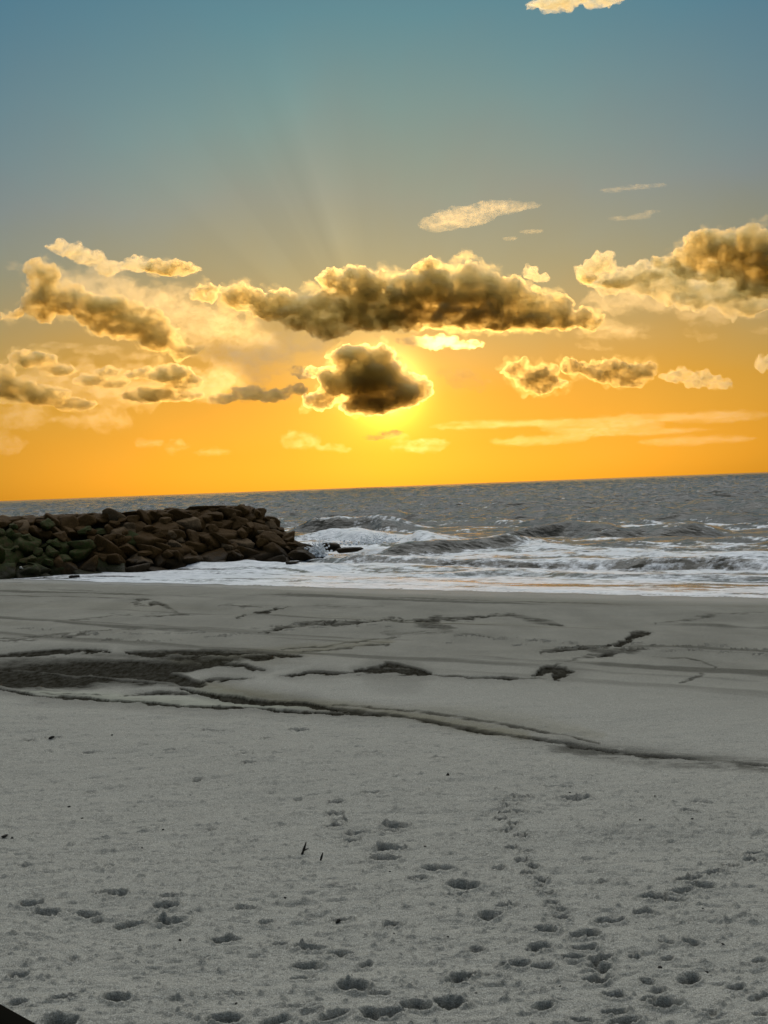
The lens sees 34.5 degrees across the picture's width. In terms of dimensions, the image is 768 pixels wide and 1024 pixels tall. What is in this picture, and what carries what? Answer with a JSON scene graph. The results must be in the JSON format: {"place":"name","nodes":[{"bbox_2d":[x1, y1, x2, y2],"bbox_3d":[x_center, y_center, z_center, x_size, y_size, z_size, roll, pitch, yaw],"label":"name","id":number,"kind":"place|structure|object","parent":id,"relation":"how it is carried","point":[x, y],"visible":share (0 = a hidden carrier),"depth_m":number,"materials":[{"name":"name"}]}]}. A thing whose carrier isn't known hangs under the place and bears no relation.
{"place":"outdoors","nodes":[
{"label":"outdoors","id":0,"kind":"place"},
{"bbox_2d":[0,579,767,1023],"bbox_3d":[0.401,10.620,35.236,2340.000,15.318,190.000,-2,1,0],"label":"sand","id":1,"kind":"structure","parent":0,"point":[526,857],"depth_m":19.22,"materials":[{"name":"sand"}]},
{"bbox_2d":[0,1004,34,1023],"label":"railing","id":2,"kind":"object","parent":1,"relation":"on","point":[8,1016],"depth_m":1.29,"materials":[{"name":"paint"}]},
{"bbox_2d":[25,519,255,566],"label":"rubble mound","id":3,"kind":"object","parent":1,"relation":"on","point":[78,564],"visible":0.06,"depth_m":122.46,"materials":[{"name":"stone"}]},
{"bbox_2d":[0,545,5,563],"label":"boulder","id":4,"kind":"object","parent":3,"relation":"on","point":[2,554],"visible":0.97,"depth_m":113.53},
{"bbox_2d":[0,515,11,529],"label":"boulder","id":5,"kind":"object","parent":3,"relation":"on","point":[5,521],"visible":0.92,"depth_m":118.94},
{"bbox_2d":[0,536,13,548],"bbox_3d":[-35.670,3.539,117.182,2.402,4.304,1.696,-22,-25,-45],"label":"boulder","id":6,"kind":"object","parent":3,"relation":"on","point":[6,542],"visible":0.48,"depth_m":116.60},
{"bbox_2d":[0,562,15,578],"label":"boulder","id":7,"kind":"object","parent":3,"relation":"on","point":[7,570],"visible":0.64,"depth_m":112.84,"materials":[{"name":"stone"}]},
{"bbox_2d":[2,548,24,566],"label":"boulder","id":8,"kind":"object","parent":3,"relation":"on","point":[15,557],"visible":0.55,"depth_m":115.33,"materials":[{"name":"stone"}]},
{"bbox_2d":[9,516,24,521],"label":"boulder","id":9,"kind":"object","parent":3,"relation":"on","point":[14,518],"visible":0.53,"depth_m":120.19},
{"bbox_2d":[5,520,29,531],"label":"boulder","id":10,"kind":"object","parent":3,"relation":"on","point":[25,525],"visible":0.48,"depth_m":119.33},
{"bbox_2d":[14,573,38,577],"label":"boulder","id":11,"kind":"object","parent":3,"relation":"on","point":[18,575],"visible":0.23,"depth_m":113.41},
{"bbox_2d":[13,534,41,556],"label":"boulder","id":12,"kind":"object","parent":3,"relation":"on","point":[26,548],"visible":0.63,"depth_m":116.99,"materials":[{"name":"stone"}]},
{"bbox_2d":[20,534,34,540],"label":"boulder","id":13,"kind":"object","parent":12,"relation":"on","point":[28,537],"visible":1,"depth_m":117.59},
{"bbox_2d":[16,564,41,575],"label":"boulder","id":14,"kind":"object","parent":3,"relation":"on","point":[28,570],"visible":0.39,"depth_m":113.83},
{"bbox_2d":[17,555,49,566],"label":"boulder","id":15,"kind":"object","parent":3,"relation":"on","point":[40,559],"visible":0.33,"depth_m":116.26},
{"bbox_2d":[33,548,42,556],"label":"boulder","id":16,"kind":"object","parent":15,"relation":"on","point":[37,552],"visible":1,"depth_m":116.69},
{"bbox_2d":[28,525,45,541],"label":"boulder","id":17,"kind":"object","parent":3,"relation":"on","point":[33,530],"visible":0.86,"depth_m":119.60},
{"bbox_2d":[32,562,50,572],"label":"boulder","id":18,"kind":"object","parent":3,"relation":"on","point":[45,569],"visible":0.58,"depth_m":114.97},
{"bbox_2d":[39,528,52,540],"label":"boulder","id":19,"kind":"object","parent":3,"relation":"on","point":[46,535],"visible":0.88,"depth_m":120.02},
{"bbox_2d":[40,518,54,530],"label":"boulder","id":20,"kind":"object","parent":19,"relation":"on","point":[47,524],"visible":1,"depth_m":119.98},
{"bbox_2d":[40,513,59,527],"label":"boulder","id":21,"kind":"object","parent":3,"relation":"on","point":[55,520],"visible":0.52,"depth_m":121.92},
{"bbox_2d":[39,538,60,551],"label":"boulder","id":22,"kind":"object","parent":3,"relation":"on","point":[43,546],"visible":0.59,"depth_m":118.76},
{"bbox_2d":[46,540,62,547],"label":"boulder","id":23,"kind":"object","parent":22,"relation":"on","point":[53,543],"visible":0.99,"depth_m":118.17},
{"bbox_2d":[47,565,63,574],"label":"boulder","id":24,"kind":"object","parent":3,"relation":"on","point":[54,570],"visible":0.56,"depth_m":116.11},
{"bbox_2d":[41,559,53,566],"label":"boulder","id":25,"kind":"object","parent":24,"relation":"on","point":[47,562],"visible":1,"depth_m":115.84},
{"bbox_2d":[50,526,71,541],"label":"boulder","id":26,"kind":"object","parent":3,"relation":"on","point":[54,529],"visible":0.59,"depth_m":120.53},
{"bbox_2d":[54,538,71,554],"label":"boulder","id":27,"kind":"object","parent":3,"relation":"on","point":[66,549],"visible":0.29,"depth_m":119.13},
{"bbox_2d":[52,531,67,541],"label":"boulder","id":28,"kind":"object","parent":27,"relation":"on","point":[62,536],"visible":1,"depth_m":119.67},
{"bbox_2d":[53,555,77,574],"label":"boulder","id":29,"kind":"object","parent":3,"relation":"on","point":[70,567],"visible":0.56,"depth_m":116.59,"materials":[{"name":"stone"}]},
{"bbox_2d":[59,554,72,561],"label":"boulder","id":30,"kind":"object","parent":3,"relation":"on","point":[65,558],"visible":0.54,"depth_m":117.33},
{"bbox_2d":[45,545,59,557],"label":"boulder","id":31,"kind":"object","parent":30,"relation":"on","point":[50,552],"visible":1,"depth_m":117.13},
{"bbox_2d":[58,515,79,529],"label":"boulder","id":32,"kind":"object","parent":3,"relation":"on","point":[71,521],"visible":0.71,"depth_m":122.72,"materials":[{"name":"stone"}]},
{"bbox_2d":[60,526,79,538],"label":"boulder","id":33,"kind":"object","parent":3,"relation":"on","point":[71,533],"visible":0.71,"depth_m":121.60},
{"bbox_2d":[69,548,93,562],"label":"boulder","id":34,"kind":"object","parent":3,"relation":"on","point":[77,555],"visible":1,"depth_m":118.58,"materials":[{"name":"stone"}]},
{"bbox_2d":[67,539,96,549],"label":"boulder","id":35,"kind":"object","parent":3,"relation":"on","point":[82,544],"visible":0.59,"depth_m":119.34,"materials":[{"name":"stone"}]},
{"bbox_2d":[74,526,96,536],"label":"boulder","id":36,"kind":"object","parent":3,"relation":"on","point":[92,532],"visible":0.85,"depth_m":122.34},
{"bbox_2d":[77,514,95,526],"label":"boulder","id":37,"kind":"object","parent":3,"relation":"on","point":[86,520],"visible":0.63,"depth_m":123.53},
{"bbox_2d":[77,555,97,571],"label":"boulder","id":38,"kind":"object","parent":3,"relation":"on","point":[90,564],"visible":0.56,"depth_m":117.84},
{"bbox_2d":[82,548,107,562],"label":"boulder","id":39,"kind":"object","parent":3,"relation":"on","point":[90,555],"visible":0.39,"depth_m":120.05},
{"bbox_2d":[92,513,108,526],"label":"boulder","id":40,"kind":"object","parent":3,"relation":"on","point":[100,520],"visible":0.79,"depth_m":124.94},
{"bbox_2d":[95,528,106,535],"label":"boulder","id":41,"kind":"object","parent":3,"relation":"on","point":[101,531],"visible":0.73,"depth_m":123.28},
{"bbox_2d":[96,558,108,571],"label":"boulder","id":42,"kind":"object","parent":3,"relation":"on","point":[101,566],"visible":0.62,"depth_m":118.75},
{"bbox_2d":[93,552,106,561],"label":"boulder","id":43,"kind":"object","parent":42,"relation":"on","point":[102,557],"visible":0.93,"depth_m":119.34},
{"bbox_2d":[94,534,126,559],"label":"boulder","id":44,"kind":"object","parent":3,"relation":"on","point":[110,547],"visible":0.48,"depth_m":120.56,"materials":[{"name":"stone"}]},
{"bbox_2d":[103,534,116,540],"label":"boulder","id":45,"kind":"object","parent":44,"relation":"on","point":[110,537],"visible":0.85,"depth_m":122.08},
{"bbox_2d":[102,508,126,524],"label":"boulder","id":46,"kind":"object","parent":3,"relation":"on","point":[114,515],"visible":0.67,"depth_m":125.49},
{"bbox_2d":[106,563,124,571],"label":"boulder","id":47,"kind":"object","parent":3,"relation":"on","point":[115,568],"visible":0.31,"depth_m":118.89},
{"bbox_2d":[106,553,125,567],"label":"boulder","id":48,"kind":"object","parent":3,"relation":"on","point":[114,558],"visible":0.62,"depth_m":119.58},
{"bbox_2d":[112,536,131,546],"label":"boulder","id":49,"kind":"object","parent":3,"relation":"on","point":[116,543],"visible":0.32,"depth_m":122.55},
{"bbox_2d":[104,524,114,534],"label":"boulder","id":50,"kind":"object","parent":49,"relation":"on","point":[108,528],"visible":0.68,"depth_m":123.65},
{"bbox_2d":[109,526,135,534],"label":"boulder","id":51,"kind":"object","parent":3,"relation":"on","point":[119,530],"visible":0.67,"depth_m":123.83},
{"bbox_2d":[118,543,137,555],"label":"boulder","id":52,"kind":"object","parent":3,"relation":"on","point":[127,549],"visible":0.74,"depth_m":122.20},
{"bbox_2d":[122,522,135,528],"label":"boulder","id":53,"kind":"object","parent":3,"relation":"on","point":[127,525],"visible":0.75,"depth_m":125.06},
{"bbox_2d":[125,558,137,564],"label":"boulder","id":54,"kind":"object","parent":3,"relation":"on","point":[130,561],"visible":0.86,"depth_m":120.93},
{"bbox_2d":[125,531,138,546],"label":"boulder","id":55,"kind":"object","parent":3,"relation":"on","point":[132,541],"visible":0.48,"depth_m":123.96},
{"bbox_2d":[115,525,127,534],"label":"boulder","id":56,"kind":"object","parent":55,"relation":"on","point":[125,532],"visible":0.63,"depth_m":124.02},
{"bbox_2d":[109,520,119,527],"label":"boulder","id":57,"kind":"object","parent":56,"relation":"on","point":[114,524],"visible":1,"depth_m":124.37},
{"bbox_2d":[125,515,139,522],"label":"boulder","id":58,"kind":"object","parent":3,"relation":"on","point":[132,518],"visible":0.75,"depth_m":126.62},
{"bbox_2d":[125,563,150,572],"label":"boulder","id":59,"kind":"object","parent":3,"relation":"on","point":[143,567],"visible":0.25,"depth_m":119.57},
{"bbox_2d":[128,551,153,565],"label":"boulder","id":60,"kind":"object","parent":3,"relation":"on","point":[142,560],"visible":0.62,"depth_m":121.46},
{"bbox_2d":[137,550,152,556],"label":"boulder","id":61,"kind":"object","parent":60,"relation":"on","point":[143,553],"visible":1,"depth_m":122.00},
{"bbox_2d":[135,521,150,532],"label":"boulder","id":62,"kind":"object","parent":3,"relation":"on","point":[140,525],"visible":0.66,"depth_m":125.93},
{"bbox_2d":[136,509,151,524],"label":"boulder","id":63,"kind":"object","parent":3,"relation":"on","point":[144,517],"visible":0.88,"depth_m":127.45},
{"bbox_2d":[133,531,166,548],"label":"boulder","id":64,"kind":"object","parent":3,"relation":"on","point":[145,538],"visible":0.61,"depth_m":124.16,"materials":[{"name":"stone"}]},
{"bbox_2d":[137,544,162,559],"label":"boulder","id":65,"kind":"object","parent":3,"relation":"on","point":[156,551],"visible":0.62,"depth_m":122.74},
{"bbox_2d":[143,525,159,530],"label":"boulder","id":66,"kind":"object","parent":3,"relation":"on","point":[148,527],"visible":0.63,"depth_m":125.78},
{"bbox_2d":[149,511,160,522],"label":"boulder","id":67,"kind":"object","parent":3,"relation":"on","point":[156,516],"visible":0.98,"depth_m":128.37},
{"bbox_2d":[147,566,167,570],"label":"boulder","id":68,"kind":"object","parent":3,"relation":"on","point":[151,568],"visible":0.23,"depth_m":120.84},
{"bbox_2d":[152,553,166,566],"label":"boulder","id":69,"kind":"object","parent":3,"relation":"on","point":[159,560],"visible":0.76,"depth_m":122.34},
{"bbox_2d":[154,542,171,551],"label":"boulder","id":70,"kind":"object","parent":3,"relation":"on","point":[163,547],"visible":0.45,"depth_m":123.81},
{"bbox_2d":[157,509,172,521],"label":"boulder","id":71,"kind":"object","parent":3,"relation":"on","point":[164,514],"visible":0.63,"depth_m":128.88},
{"bbox_2d":[152,521,179,530],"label":"boulder","id":72,"kind":"object","parent":3,"relation":"on","point":[165,527],"visible":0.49,"depth_m":127.07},
{"bbox_2d":[158,517,171,523],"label":"boulder","id":73,"kind":"object","parent":72,"relation":"on","point":[164,520],"visible":1,"depth_m":127.66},
{"bbox_2d":[165,529,186,541],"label":"boulder","id":74,"kind":"object","parent":3,"relation":"on","point":[180,533],"visible":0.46,"depth_m":126.53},
{"bbox_2d":[166,509,191,521],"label":"boulder","id":75,"kind":"object","parent":3,"relation":"on","point":[178,515],"visible":0.66,"depth_m":129.58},
{"bbox_2d":[170,562,187,568],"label":"boulder","id":76,"kind":"object","parent":3,"relation":"on","point":[182,564],"visible":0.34,"depth_m":123.14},
{"bbox_2d":[173,550,183,562],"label":"boulder","id":77,"kind":"object","parent":76,"relation":"on","point":[178,557],"visible":1,"depth_m":123.09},
{"bbox_2d":[171,543,193,555],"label":"boulder","id":78,"kind":"object","parent":3,"relation":"on","point":[185,549],"visible":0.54,"depth_m":124.97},
{"bbox_2d":[168,540,181,547],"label":"boulder","id":79,"kind":"object","parent":78,"relation":"on","point":[172,543],"visible":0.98,"depth_m":124.85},
{"bbox_2d":[176,517,200,532],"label":"boulder","id":80,"kind":"object","parent":3,"relation":"on","point":[193,523],"visible":0.68,"depth_m":129.16,"materials":[{"name":"stone"}]},
{"bbox_2d":[182,554,200,564],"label":"boulder","id":81,"kind":"object","parent":3,"relation":"on","point":[188,559],"visible":0.64,"depth_m":123.86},
{"bbox_2d":[186,529,201,542],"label":"boulder","id":82,"kind":"object","parent":3,"relation":"on","point":[192,535],"visible":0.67,"depth_m":127.31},
{"bbox_2d":[185,541,207,553],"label":"boulder","id":83,"kind":"object","parent":3,"relation":"on","point":[201,548],"visible":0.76,"depth_m":126.70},
{"bbox_2d":[200,510,214,522],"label":"boulder","id":84,"kind":"object","parent":3,"relation":"on","point":[207,518],"visible":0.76,"depth_m":131.31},
{"bbox_2d":[197,532,221,548],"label":"boulder","id":85,"kind":"object","parent":3,"relation":"on","point":[207,539],"visible":0.59,"depth_m":127.72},
{"bbox_2d":[199,547,227,561],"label":"boulder","id":86,"kind":"object","parent":3,"relation":"on","point":[216,555],"visible":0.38,"depth_m":125.90,"materials":[{"name":"stone"}]},
{"bbox_2d":[207,511,222,520],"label":"boulder","id":87,"kind":"object","parent":3,"relation":"on","point":[217,516],"visible":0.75,"depth_m":131.85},
{"bbox_2d":[209,531,231,544],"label":"boulder","id":88,"kind":"object","parent":3,"relation":"on","point":[220,539],"visible":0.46,"depth_m":127.95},
{"bbox_2d":[208,524,218,531],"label":"boulder","id":89,"kind":"object","parent":88,"relation":"on","point":[213,527],"visible":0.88,"depth_m":129.37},
{"bbox_2d":[202,527,240,539],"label":"boulder","id":90,"kind":"object","parent":3,"relation":"on","point":[228,534],"visible":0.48,"depth_m":129.88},
{"bbox_2d":[218,520,234,529],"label":"boulder","id":91,"kind":"object","parent":3,"relation":"on","point":[226,524],"visible":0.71,"depth_m":131.81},
{"bbox_2d":[218,507,241,519],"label":"boulder","id":92,"kind":"object","parent":3,"relation":"on","point":[227,512],"visible":0.63,"depth_m":133.27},
{"bbox_2d":[224,549,237,561],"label":"boulder","id":93,"kind":"object","parent":3,"relation":"on","point":[231,557],"visible":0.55,"depth_m":127.01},
{"bbox_2d":[227,516,248,530],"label":"boulder","id":94,"kind":"object","parent":3,"relation":"on","point":[238,523],"visible":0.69,"depth_m":132.36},
{"bbox_2d":[232,504,249,516],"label":"boulder","id":95,"kind":"object","parent":3,"relation":"on","point":[244,509],"visible":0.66,"depth_m":134.12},
{"bbox_2d":[229,538,254,548],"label":"boulder","id":96,"kind":"object","parent":3,"relation":"on","point":[247,543],"visible":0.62,"depth_m":129.40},
{"bbox_2d":[237,527,247,538],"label":"boulder","id":97,"kind":"object","parent":96,"relation":"on","point":[242,532],"visible":1,"depth_m":130.32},
{"bbox_2d":[237,546,259,559],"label":"boulder","id":98,"kind":"object","parent":3,"relation":"on","point":[246,552],"visible":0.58,"depth_m":128.41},
{"bbox_2d":[242,514,255,521],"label":"boulder","id":99,"kind":"object","parent":3,"relation":"on","point":[251,517],"visible":0.48,"depth_m":134.09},
{"bbox_2d":[250,508,266,519],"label":"boulder","id":100,"kind":"object","parent":3,"relation":"on","point":[263,511],"visible":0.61,"depth_m":135.43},
{"bbox_2d":[249,522,269,540],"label":"boulder","id":101,"kind":"object","parent":3,"relation":"on","point":[258,526],"visible":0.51,"depth_m":132.28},
{"bbox_2d":[248,548,273,560],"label":"boulder","id":102,"kind":"object","parent":3,"relation":"on","point":[263,555],"visible":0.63,"depth_m":128.82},
{"bbox_2d":[256,538,268,547],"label":"boulder","id":103,"kind":"object","parent":102,"relation":"on","point":[261,542],"visible":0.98,"depth_m":129.97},
{"bbox_2d":[254,531,286,548],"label":"boulder","id":104,"kind":"object","parent":3,"relation":"on","point":[271,536],"visible":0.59,"depth_m":131.64,"materials":[{"name":"stone"}]},
{"bbox_2d":[265,519,277,529],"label":"boulder","id":105,"kind":"object","parent":3,"relation":"on","point":[270,524],"visible":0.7,"depth_m":135.38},
{"bbox_2d":[261,542,288,557],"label":"boulder","id":106,"kind":"object","parent":3,"relation":"on","point":[274,549],"visible":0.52,"depth_m":129.88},
{"bbox_2d":[264,555,285,561],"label":"boulder","id":107,"kind":"object","parent":3,"relation":"on","point":[280,558],"visible":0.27,"depth_m":129.01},
{"bbox_2d":[282,530,294,539],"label":"boulder","id":108,"kind":"object","parent":3,"relation":"on","point":[288,534],"visible":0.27,"depth_m":134.94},
{"bbox_2d":[287,550,315,560],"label":"boulder","id":109,"kind":"object","parent":3,"relation":"on","point":[301,555],"visible":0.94,"depth_m":127.72,"materials":[{"name":"stone"}]},
{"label":"boulder","id":110,"kind":"object","parent":3,"relation":"on","visible":0},
{"bbox_2d":[161,551,174,557],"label":"boulder","id":111,"kind":"object","parent":110,"relation":"on","point":[168,554],"visible":1,"depth_m":122.79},
{"bbox_2d":[0,472,767,597],"bbox_3d":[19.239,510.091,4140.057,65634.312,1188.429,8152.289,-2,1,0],"label":"sea","id":112,"kind":"structure","parent":0,"point":[704,535],"depth_m":158.62,"materials":[{"name":"liquid"}]},
{"bbox_2d":[304,536,333,557],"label":"spray","id":113,"kind":"object","parent":112,"relation":"on","point":[319,550],"visible":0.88,"depth_m":130.59,"materials":[{"name":"white"}]},
{"bbox_2d":[322,543,340,551],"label":"rock","id":114,"kind":"object","parent":112,"relation":"in","point":[334,546],"visible":0.62,"depth_m":142.22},
{"bbox_2d":[336,547,362,552],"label":"rock","id":115,"kind":"object","parent":112,"relation":"in","point":[347,549],"visible":1,"depth_m":137.48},
{"bbox_2d":[327,533,407,545],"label":"spray","id":116,"kind":"object","parent":112,"relation":"on","point":[367,539],"visible":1,"depth_m":149.31,"materials":[{"name":"white"}]},
{"bbox_2d":[0,0,767,500],"label":"sky","id":117,"kind":"structure","parent":0,"point":[246,245],"materials":[{"name":"orange"}]},
{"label":"boulder","id":118,"kind":"object","parent":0,"visible":0},
{"bbox_2d":[185,505,225,509],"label":"boulder","id":119,"kind":"object","parent":118,"relation":"on","point":[199,507],"visible":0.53,"depth_m":132.71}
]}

